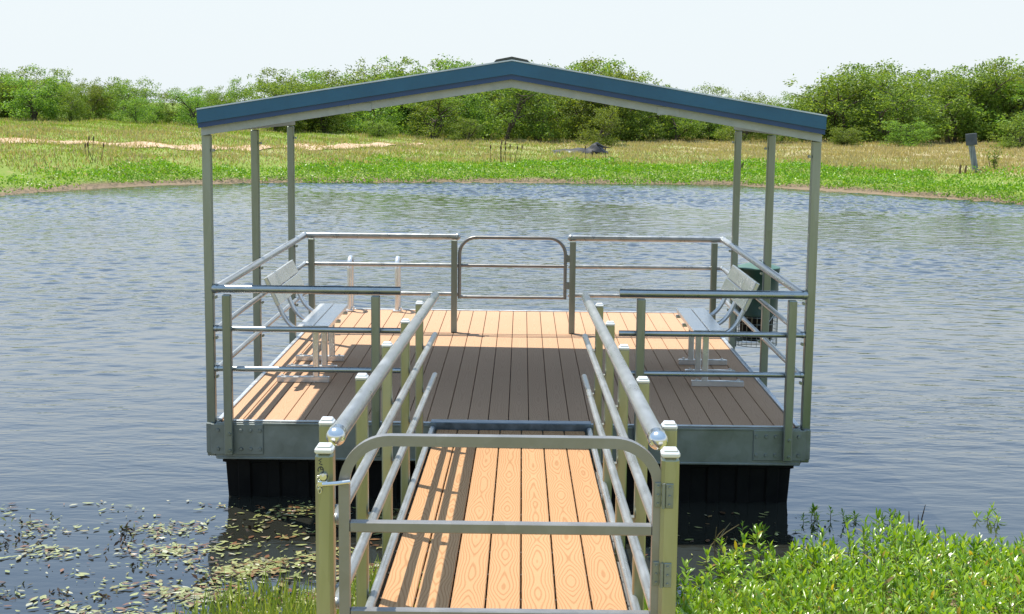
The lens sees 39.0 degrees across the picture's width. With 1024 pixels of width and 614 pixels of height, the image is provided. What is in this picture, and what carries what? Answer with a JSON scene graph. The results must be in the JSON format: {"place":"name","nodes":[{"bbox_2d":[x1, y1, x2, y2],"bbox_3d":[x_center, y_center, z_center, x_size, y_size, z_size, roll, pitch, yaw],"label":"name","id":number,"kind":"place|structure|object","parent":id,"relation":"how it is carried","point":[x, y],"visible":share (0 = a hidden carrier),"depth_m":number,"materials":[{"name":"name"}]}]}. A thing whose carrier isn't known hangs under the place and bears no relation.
{"place":"outdoors","nodes":[
{"label":"outdoors","id":0,"kind":"place"},
{"bbox_2d":[0,182,1023,613],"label":"water","id":1,"kind":"structure","parent":0,"point":[918,374],"depth_m":18.51,"materials":[{"name":"blue liquid"}]},
{"bbox_2d":[0,508,338,599],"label":"floating debris","id":2,"kind":"object","parent":1,"relation":"on","point":[203,579],"visible":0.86,"depth_m":9.62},
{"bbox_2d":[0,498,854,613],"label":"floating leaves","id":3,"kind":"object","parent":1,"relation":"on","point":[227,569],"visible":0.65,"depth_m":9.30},
{"bbox_2d":[196,57,826,502],"bbox_3d":[0.003,-0.417,13.446,4.488,3.575,6.038,1,8,0],"label":"floating dock","id":4,"kind":"object","parent":1,"relation":"on","point":[500,371],"visible":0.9,"depth_m":10.87,"materials":[{"name":"wood"}]},
{"bbox_2d":[264,260,347,382],"bbox_3d":[-1.781,0.110,12.674,0.567,0.907,1.350,1,8,0],"label":"bench","id":5,"kind":"object","parent":4,"relation":"on","point":[323,315],"visible":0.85,"depth_m":12.64,"materials":[{"name":"metal"}]},
{"bbox_2d":[346,255,401,311],"bbox_3d":[-1.566,0.370,16.522,0.637,1.927,0.300,1,8,0],"label":"boarding ladder","id":6,"kind":"object","parent":4,"relation":"attached to","point":[350,282],"visible":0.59,"depth_m":16.33,"materials":[{"name":"metal"}]},
{"bbox_2d":[319,291,677,613],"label":"gangway","id":7,"kind":"object","parent":4,"relation":"attached to","point":[614,583],"visible":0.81,"depth_m":7.32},
{"bbox_2d":[314,433,679,613],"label":"entrance gate","id":8,"kind":"structure","parent":7,"relation":"attached to","point":[661,529],"depth_m":4.89,"materials":[{"name":"metal"}]},
{"bbox_2d":[676,265,759,386],"bbox_3d":[1.770,0.152,12.643,0.567,0.907,1.350,1,8,0],"label":"bench","id":9,"kind":"object","parent":4,"relation":"on","point":[698,319],"visible":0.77,"depth_m":12.61,"materials":[{"name":"metal"}]},
{"bbox_2d":[735,260,779,347],"bbox_3d":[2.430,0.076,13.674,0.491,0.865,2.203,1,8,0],"label":"fish feeder","id":10,"kind":"object","parent":4,"relation":"attached to","point":[752,315],"visible":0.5,"depth_m":14.40,"materials":[{"name":"metal"}]},
{"bbox_2d":[711,523,737,545],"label":"dead stalks","id":11,"kind":"object","parent":1,"relation":"in","point":[715,542],"visible":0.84,"depth_m":9.78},
{"bbox_2d":[738,521,768,539],"bbox_3d":[1.659,1.541,9.976,0.254,0.139,0.175,6,10,33],"label":"water sprout","id":12,"kind":"object","parent":1,"relation":"on","point":[763,530],"visible":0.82,"depth_m":9.94,"materials":[{"name":"green plant"}]},
{"bbox_2d":[799,503,825,525],"bbox_3d":[2.143,1.490,10.373,0.198,0.139,0.288,1,8,0],"label":"water sprout","id":13,"kind":"object","parent":1,"relation":"on","point":[814,509],"visible":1,"depth_m":10.43,"materials":[{"name":"green plant"}]},
{"bbox_2d":[827,505,859,522],"bbox_3d":[2.397,1.492,10.390,0.255,0.140,0.228,1,8,0],"label":"water sprout","id":14,"kind":"object","parent":1,"relation":"on","point":[849,517],"visible":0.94,"depth_m":10.36,"materials":[{"name":"green plant"}]},
{"bbox_2d":[973,501,1004,525],"bbox_3d":[3.472,1.495,10.417,0.235,0.146,0.281,-3,9,-27],"label":"water sprout","id":15,"kind":"object","parent":1,"relation":"on","point":[988,514],"visible":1,"depth_m":10.46,"materials":[{"name":"green plant"}]},
{"bbox_2d":[0,103,1023,613],"bbox_3d":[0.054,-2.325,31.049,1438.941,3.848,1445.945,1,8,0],"label":"ground","id":16,"kind":"structure","parent":0,"point":[82,181],"depth_m":54.06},
{"bbox_2d":[0,67,49,118],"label":"mesquite tree","id":17,"kind":"object","parent":16,"relation":"on","point":[9,97],"visible":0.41,"depth_m":84.66,"materials":[{"name":"green plant"}]},
{"bbox_2d":[0,64,73,119],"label":"mesquite tree","id":18,"kind":"object","parent":16,"relation":"on","point":[42,94],"visible":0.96,"depth_m":80.02,"materials":[{"name":"green plant"}]},
{"bbox_2d":[33,78,77,119],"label":"mesquite tree","id":19,"kind":"object","parent":16,"relation":"on","point":[54,101],"visible":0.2,"depth_m":84.02,"materials":[{"name":"green plant"}]},
{"bbox_2d":[22,63,90,116],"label":"mesquite tree","id":20,"kind":"object","parent":16,"relation":"on","point":[54,71],"visible":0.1,"depth_m":94.70,"materials":[{"name":"green plant"}]},
{"bbox_2d":[40,72,95,116],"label":"mesquite tree","id":21,"kind":"object","parent":16,"relation":"on","point":[55,73],"visible":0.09,"depth_m":91.57,"materials":[{"name":"green plant"}]},
{"bbox_2d":[48,82,94,121],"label":"mesquite tree","id":22,"kind":"object","parent":16,"relation":"on","point":[71,114],"visible":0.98,"depth_m":80.13,"materials":[{"name":"green plant"}]},
{"bbox_2d":[66,80,114,119],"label":"mesquite tree","id":23,"kind":"object","parent":16,"relation":"on","point":[94,93],"visible":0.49,"depth_m":85.25,"materials":[{"name":"green plant"}]},
{"bbox_2d":[83,77,121,120],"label":"mesquite tree","id":24,"kind":"object","parent":16,"relation":"on","point":[102,100],"visible":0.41,"depth_m":86.96,"materials":[{"name":"green plant"}]},
{"bbox_2d":[92,77,147,120],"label":"mesquite tree","id":25,"kind":"object","parent":16,"relation":"on","point":[115,101],"visible":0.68,"depth_m":85.52,"materials":[{"name":"green plant"}]},
{"bbox_2d":[109,76,155,119],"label":"mesquite tree","id":26,"kind":"object","parent":16,"relation":"on","point":[129,81],"visible":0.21,"depth_m":92.67,"materials":[{"name":"green plant"}]},
{"bbox_2d":[109,88,157,123],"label":"mesquite tree","id":27,"kind":"object","parent":16,"relation":"on","point":[139,114],"visible":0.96,"depth_m":80.41,"materials":[{"name":"green plant"}]},
{"bbox_2d":[127,83,174,120],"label":"mesquite tree","id":28,"kind":"object","parent":16,"relation":"on","point":[160,97],"visible":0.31,"depth_m":94.11,"materials":[{"name":"green plant"}]},
{"bbox_2d":[137,97,170,123],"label":"mesquite tree","id":29,"kind":"object","parent":16,"relation":"on","point":[157,113],"visible":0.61,"depth_m":83.46,"materials":[{"name":"green plant"}]},
{"bbox_2d":[153,88,186,117],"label":"mesquite tree","id":30,"kind":"object","parent":16,"relation":"on","point":[170,102],"visible":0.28,"depth_m":96.42,"materials":[{"name":"green plant"}]},
{"bbox_2d":[158,100,186,123],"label":"mesquite tree","id":31,"kind":"object","parent":16,"relation":"on","point":[170,113],"visible":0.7,"depth_m":83.09,"materials":[{"name":"green plant"}]},
{"bbox_2d":[165,88,207,120],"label":"mesquite tree","id":32,"kind":"object","parent":16,"relation":"on","point":[186,106],"visible":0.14,"depth_m":91.42,"materials":[{"name":"green plant"}]},
{"bbox_2d":[167,87,215,125],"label":"mesquite tree","id":33,"kind":"object","parent":16,"relation":"on","point":[192,116],"visible":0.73,"depth_m":81.57,"materials":[{"name":"green plant"}]},
{"bbox_2d":[179,88,219,117],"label":"mesquite tree","id":34,"kind":"object","parent":16,"relation":"on","point":[209,99],"visible":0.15,"depth_m":85.61,"materials":[{"name":"green plant"}]},
{"bbox_2d":[179,84,235,106],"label":"mesquite tree","id":35,"kind":"object","parent":16,"relation":"on","point":[212,93],"visible":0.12,"depth_m":100.92,"materials":[{"name":"green plant"}]},
{"bbox_2d":[0,137,422,150],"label":"dirt path","id":36,"kind":"structure","parent":16,"relation":"on","point":[345,145],"depth_m":61.09,"materials":[{"name":"soil"}]},
{"bbox_2d":[210,92,238,105],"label":"mesquite tree","id":37,"kind":"object","parent":16,"relation":"on","point":[223,102],"visible":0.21,"depth_m":83.83,"materials":[{"name":"green plant"}]},
{"bbox_2d":[224,75,260,103],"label":"mesquite tree","id":38,"kind":"object","parent":16,"relation":"on","point":[234,93],"visible":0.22,"depth_m":98.41,"materials":[{"name":"green plant"}]},
{"bbox_2d":[236,74,290,99],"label":"mesquite tree","id":39,"kind":"object","parent":16,"relation":"on","point":[252,87],"visible":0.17,"depth_m":92.23,"materials":[{"name":"green plant"}]},
{"bbox_2d":[247,74,304,131],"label":"mesquite tree","id":40,"kind":"object","parent":16,"relation":"on","point":[278,91],"visible":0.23,"depth_m":79.61,"materials":[{"name":"green plant"}]},
{"bbox_2d":[252,67,300,95],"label":"mesquite tree","id":41,"kind":"object","parent":16,"relation":"on","point":[270,74],"visible":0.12,"depth_m":98.96,"materials":[{"name":"green plant"}]},
{"bbox_2d":[273,120,309,132],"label":"bush","id":42,"kind":"object","parent":16,"relation":"on","point":[298,124],"visible":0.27,"depth_m":79.12,"materials":[{"name":"green plant"}]},
{"bbox_2d":[275,73,349,131],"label":"mesquite tree","id":43,"kind":"object","parent":16,"relation":"on","point":[293,81],"visible":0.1,"depth_m":82.30,"materials":[{"name":"green plant"}]},
{"bbox_2d":[296,67,346,120],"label":"mesquite tree","id":44,"kind":"object","parent":16,"relation":"on","point":[311,74],"visible":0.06,"depth_m":92.23,"materials":[{"name":"green plant"}]},
{"bbox_2d":[294,74,353,133],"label":"mesquite tree","id":45,"kind":"object","parent":16,"relation":"on","point":[321,123],"visible":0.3,"depth_m":80.83,"materials":[{"name":"green plant"}]},
{"bbox_2d":[319,65,382,132],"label":"mesquite tree","id":46,"kind":"object","parent":16,"relation":"on","point":[327,73],"visible":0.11,"depth_m":84.21,"materials":[{"name":"green plant"}]},
{"bbox_2d":[330,68,379,127],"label":"mesquite tree","id":47,"kind":"object","parent":16,"relation":"on","point":[339,78],"visible":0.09,"depth_m":99.45,"materials":[{"name":"green plant"}]},
{"bbox_2d":[343,57,403,130],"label":"mesquite tree","id":48,"kind":"object","parent":16,"relation":"on","point":[363,73],"visible":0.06,"depth_m":90.14,"materials":[{"name":"green plant"}]},
{"bbox_2d":[335,80,416,134],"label":"mesquite tree","id":49,"kind":"object","parent":16,"relation":"on","point":[372,116],"visible":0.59,"depth_m":81.72,"materials":[{"name":"green plant"}]},
{"bbox_2d":[360,118,398,138],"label":"bush","id":50,"kind":"object","parent":16,"relation":"on","point":[385,129],"visible":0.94,"depth_m":77.33,"materials":[{"name":"green plant"}]},
{"bbox_2d":[355,56,439,134],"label":"mesquite tree","id":51,"kind":"object","parent":16,"relation":"on","point":[387,75],"visible":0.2,"depth_m":85.00,"materials":[{"name":"green plant"}]},
{"bbox_2d":[372,56,447,134],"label":"mesquite tree","id":52,"kind":"object","parent":16,"relation":"on","point":[400,75],"visible":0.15,"depth_m":85.73,"materials":[{"name":"green plant"}]},
{"bbox_2d":[401,97,467,138],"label":"mesquite tree","id":53,"kind":"object","parent":16,"relation":"on","point":[434,133],"visible":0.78,"depth_m":80.42,"materials":[{"name":"green plant"}]},
{"bbox_2d":[410,53,505,135],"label":"mesquite tree","id":54,"kind":"object","parent":16,"relation":"on","point":[454,65],"visible":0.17,"depth_m":85.25,"materials":[{"name":"green plant"}]},
{"bbox_2d":[445,117,489,140],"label":"bush","id":55,"kind":"object","parent":16,"relation":"on","point":[471,133],"visible":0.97,"depth_m":78.18,"materials":[{"name":"green plant"}]},
{"bbox_2d":[440,92,504,136],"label":"mesquite tree","id":56,"kind":"object","parent":16,"relation":"on","point":[473,111],"visible":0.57,"depth_m":81.12,"materials":[{"name":"green plant"}]},
{"bbox_2d":[454,92,514,136],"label":"mesquite tree","id":57,"kind":"object","parent":16,"relation":"on","point":[490,95],"visible":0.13,"depth_m":86.17,"materials":[{"name":"green plant"}]},
{"bbox_2d":[490,141,522,163],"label":"seed stalks","id":58,"kind":"object","parent":16,"relation":"on","point":[505,152],"visible":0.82,"depth_m":58.08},
{"bbox_2d":[460,88,560,140],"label":"mesquite tree","id":59,"kind":"object","parent":16,"relation":"on","point":[514,121],"visible":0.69,"depth_m":79.73,"materials":[{"name":"green plant"}]},
{"bbox_2d":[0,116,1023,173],"bbox_3d":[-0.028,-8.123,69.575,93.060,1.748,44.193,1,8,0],"label":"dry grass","id":60,"kind":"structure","parent":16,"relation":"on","point":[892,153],"depth_m":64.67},
{"bbox_2d":[0,153,1023,203],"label":"shore plants","id":61,"kind":"object","parent":16,"relation":"on","point":[793,166],"visible":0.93,"depth_m":53.84,"materials":[{"name":"green plant"}]},
{"bbox_2d":[489,59,562,138],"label":"mesquite tree","id":62,"kind":"object","parent":16,"relation":"on","point":[503,108],"visible":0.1,"depth_m":84.72,"materials":[{"name":"green plant"}]},
{"bbox_2d":[500,88,576,141],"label":"mesquite tree","id":63,"kind":"object","parent":16,"relation":"on","point":[529,116],"visible":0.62,"depth_m":80.36,"materials":[{"name":"green plant"}]},
{"bbox_2d":[534,92,590,138],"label":"mesquite tree","id":64,"kind":"object","parent":16,"relation":"on","point":[568,120],"visible":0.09,"depth_m":84.44,"materials":[{"name":"green plant"}]},
{"bbox_2d":[158,555,992,613],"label":"bank grass","id":65,"kind":"structure","parent":16,"relation":"on","point":[238,600],"depth_m":8.39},
{"bbox_2d":[553,142,610,153],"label":"fallen dead tree trunk","id":66,"kind":"object","parent":16,"relation":"on","point":[596,147],"visible":0.8,"depth_m":67.28,"materials":[{"name":"grey"}]},
{"bbox_2d":[535,64,638,139],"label":"mesquite tree","id":67,"kind":"object","parent":16,"relation":"on","point":[584,104],"visible":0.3,"depth_m":81.51,"materials":[{"name":"green plant"}]},
{"bbox_2d":[566,55,615,74],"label":"mesquite tree","id":68,"kind":"object","parent":16,"relation":"on","point":[603,68],"visible":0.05,"depth_m":94.25,"materials":[{"name":"green plant"}]},
{"bbox_2d":[574,104,624,146],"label":"bush","id":69,"kind":"object","parent":16,"relation":"on","point":[601,140],"visible":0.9,"depth_m":75.09,"materials":[{"name":"green plant"}]},
{"bbox_2d":[572,52,655,141],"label":"mesquite tree","id":70,"kind":"object","parent":16,"relation":"on","point":[622,75],"visible":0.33,"depth_m":80.51,"materials":[{"name":"green plant"}]},
{"bbox_2d":[571,68,671,134],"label":"mesquite tree","id":71,"kind":"object","parent":16,"relation":"on","point":[639,78],"visible":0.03,"depth_m":85.51,"materials":[{"name":"green plant"}]},
{"bbox_2d":[599,55,652,133],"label":"mesquite tree","id":72,"kind":"object","parent":16,"relation":"on","point":[621,67],"visible":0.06,"depth_m":98.06,"materials":[{"name":"green plant"}]},
{"bbox_2d":[609,107,671,141],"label":"mesquite tree","id":73,"kind":"object","parent":16,"relation":"on","point":[639,121],"visible":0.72,"depth_m":80.68,"materials":[{"name":"green plant"}]},
{"bbox_2d":[623,109,683,141],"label":"mesquite tree","id":74,"kind":"object","parent":16,"relation":"on","point":[673,130],"visible":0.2,"depth_m":82.22,"materials":[{"name":"green plant"}]},
{"bbox_2d":[637,110,706,142],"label":"mesquite tree","id":75,"kind":"object","parent":16,"relation":"on","point":[683,126],"visible":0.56,"depth_m":81.40,"materials":[{"name":"green plant"}]},
{"bbox_2d":[684,120,729,139],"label":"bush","id":76,"kind":"object","parent":16,"relation":"on","point":[708,128],"visible":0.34,"depth_m":83.48,"materials":[{"name":"green plant"}]},
{"bbox_2d":[698,81,731,126],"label":"mesquite tree","id":77,"kind":"object","parent":16,"relation":"on","point":[717,89],"visible":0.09,"depth_m":94.33,"materials":[{"name":"green plant"}]},
{"bbox_2d":[700,123,748,140],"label":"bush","id":78,"kind":"object","parent":16,"relation":"on","point":[715,137],"visible":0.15,"depth_m":83.31,"materials":[{"name":"green plant"}]},
{"bbox_2d":[714,92,769,141],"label":"mesquite tree","id":79,"kind":"object","parent":16,"relation":"on","point":[730,129],"visible":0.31,"depth_m":79.97,"materials":[{"name":"green plant"}]},
{"bbox_2d":[737,91,784,137],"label":"mesquite tree","id":80,"kind":"object","parent":16,"relation":"on","point":[740,96],"visible":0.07,"depth_m":85.62,"materials":[{"name":"green plant"}]},
{"bbox_2d":[759,133,796,143],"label":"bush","id":81,"kind":"object","parent":16,"relation":"on","point":[780,137],"visible":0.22,"depth_m":80.36,"materials":[{"name":"green plant"}]},
{"bbox_2d":[771,90,812,108],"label":"mesquite tree","id":82,"kind":"object","parent":16,"relation":"on","point":[786,105],"visible":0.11,"depth_m":90.15,"materials":[{"name":"green plant"}]},
{"bbox_2d":[788,85,851,142],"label":"mesquite tree","id":83,"kind":"object","parent":16,"relation":"on","point":[829,124],"visible":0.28,"depth_m":81.94,"materials":[{"name":"green plant"}]},
{"bbox_2d":[644,507,1023,613],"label":"bank weeds","id":84,"kind":"object","parent":16,"relation":"on","point":[1002,577],"visible":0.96,"depth_m":8.59,"materials":[{"name":"green plant"}]},
{"bbox_2d":[782,63,896,142],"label":"mesquite tree","id":85,"kind":"object","parent":16,"relation":"on","point":[842,107],"visible":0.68,"depth_m":80.92,"materials":[{"name":"green plant"}]},
{"bbox_2d":[788,70,890,140],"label":"mesquite tree","id":86,"kind":"object","parent":16,"relation":"on","point":[835,99],"visible":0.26,"depth_m":82.81,"materials":[{"name":"green plant"}]},
{"bbox_2d":[828,123,867,146],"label":"bush","id":87,"kind":"object","parent":16,"relation":"on","point":[844,138],"visible":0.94,"depth_m":76.12,"materials":[{"name":"green plant"}]},
{"bbox_2d":[820,60,909,141],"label":"mesquite tree","id":88,"kind":"object","parent":16,"relation":"on","point":[882,85],"visible":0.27,"depth_m":83.45,"materials":[{"name":"green plant"}]},
{"bbox_2d":[835,58,902,119],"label":"mesquite tree","id":89,"kind":"object","parent":16,"relation":"on","point":[898,71],"visible":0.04,"depth_m":91.64,"materials":[{"name":"green plant"}]},
{"bbox_2d":[833,63,929,135],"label":"mesquite tree","id":90,"kind":"object","parent":16,"relation":"on","point":[879,88],"visible":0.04,"depth_m":91.99,"materials":[{"name":"green plant"}]},
{"bbox_2d":[840,68,953,142],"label":"mesquite tree","id":91,"kind":"object","parent":16,"relation":"on","point":[898,94],"visible":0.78,"depth_m":79.84,"materials":[{"name":"green plant"}]},
{"bbox_2d":[876,116,938,147],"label":"bush","id":92,"kind":"object","parent":16,"relation":"on","point":[909,139],"visible":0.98,"depth_m":75.19,"materials":[{"name":"green plant"}]},
{"bbox_2d":[882,65,946,116],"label":"mesquite tree","id":93,"kind":"object","parent":16,"relation":"on","point":[925,72],"visible":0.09,"depth_m":91.41,"materials":[{"name":"green plant"}]},
{"bbox_2d":[898,95,940,140],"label":"mesquite tree","id":94,"kind":"object","parent":16,"relation":"on","point":[917,113],"visible":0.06,"depth_m":81.95,"materials":[{"name":"green plant"}]},
{"bbox_2d":[888,68,966,138],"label":"mesquite tree","id":95,"kind":"object","parent":16,"relation":"on","point":[927,85],"visible":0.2,"depth_m":86.00,"materials":[{"name":"green plant"}]},
{"bbox_2d":[912,64,985,137],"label":"mesquite tree","id":96,"kind":"object","parent":16,"relation":"on","point":[955,78],"visible":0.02,"depth_m":93.82,"materials":[{"name":"green plant"}]},
{"bbox_2d":[910,67,1004,142],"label":"mesquite tree","id":97,"kind":"object","parent":16,"relation":"on","point":[955,118],"visible":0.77,"depth_m":80.66,"materials":[{"name":"green plant"}]},
{"bbox_2d":[965,133,977,172],"bbox_3d":[16.555,-5.445,52.094,0.608,1.623,0.230,1,8,0],"label":"leaning post","id":98,"kind":"object","parent":16,"relation":"on","point":[971,140],"visible":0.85,"depth_m":52.00,"materials":[{"name":"grey wood"}]},
{"bbox_2d":[929,54,1023,141],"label":"mesquite tree","id":99,"kind":"object","parent":16,"relation":"on","point":[990,79],"visible":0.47,"depth_m":81.15,"materials":[{"name":"green plant"}]},
{"bbox_2d":[933,56,1023,141],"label":"mesquite tree","id":100,"kind":"object","parent":16,"relation":"on","point":[1011,106],"visible":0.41,"depth_m":81.67,"materials":[{"name":"green plant"}]},
{"bbox_2d":[984,144,1003,168],"bbox_3d":[17.566,-5.419,52.685,0.678,1.076,0.511,7,10,37],"label":"shrub","id":101,"kind":"object","parent":16,"relation":"on","point":[994,162],"visible":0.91,"depth_m":52.68,"materials":[{"name":"green plant"}]},
{"bbox_2d":[965,58,1023,140],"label":"mesquite tree","id":102,"kind":"object","parent":16,"relation":"on","point":[1009,99],"visible":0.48,"depth_m":81.12,"materials":[{"name":"green plant"}]},
{"bbox_2d":[974,58,1023,135],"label":"mesquite tree","id":103,"kind":"object","parent":16,"relation":"on","point":[993,61],"visible":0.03,"depth_m":99.89,"materials":[{"name":"green plant"}]},
{"bbox_2d":[977,56,1023,141],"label":"mesquite tree","id":104,"kind":"object","parent":16,"relation":"on","point":[998,64],"visible":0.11,"depth_m":83.07,"materials":[{"name":"green plant"}]},
{"bbox_2d":[987,110,1023,148],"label":"bush","id":105,"kind":"object","parent":16,"relation":"on","point":[1019,143],"visible":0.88,"depth_m":72.89,"materials":[{"name":"green plant"}]},
{"bbox_2d":[0,115,1023,181],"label":"meadow grass","id":106,"kind":"structure","parent":0,"point":[245,132],"depth_m":63.80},
{"bbox_2d":[0,0,1023,104],"label":"sky","id":107,"kind":"structure","parent":0,"point":[740,46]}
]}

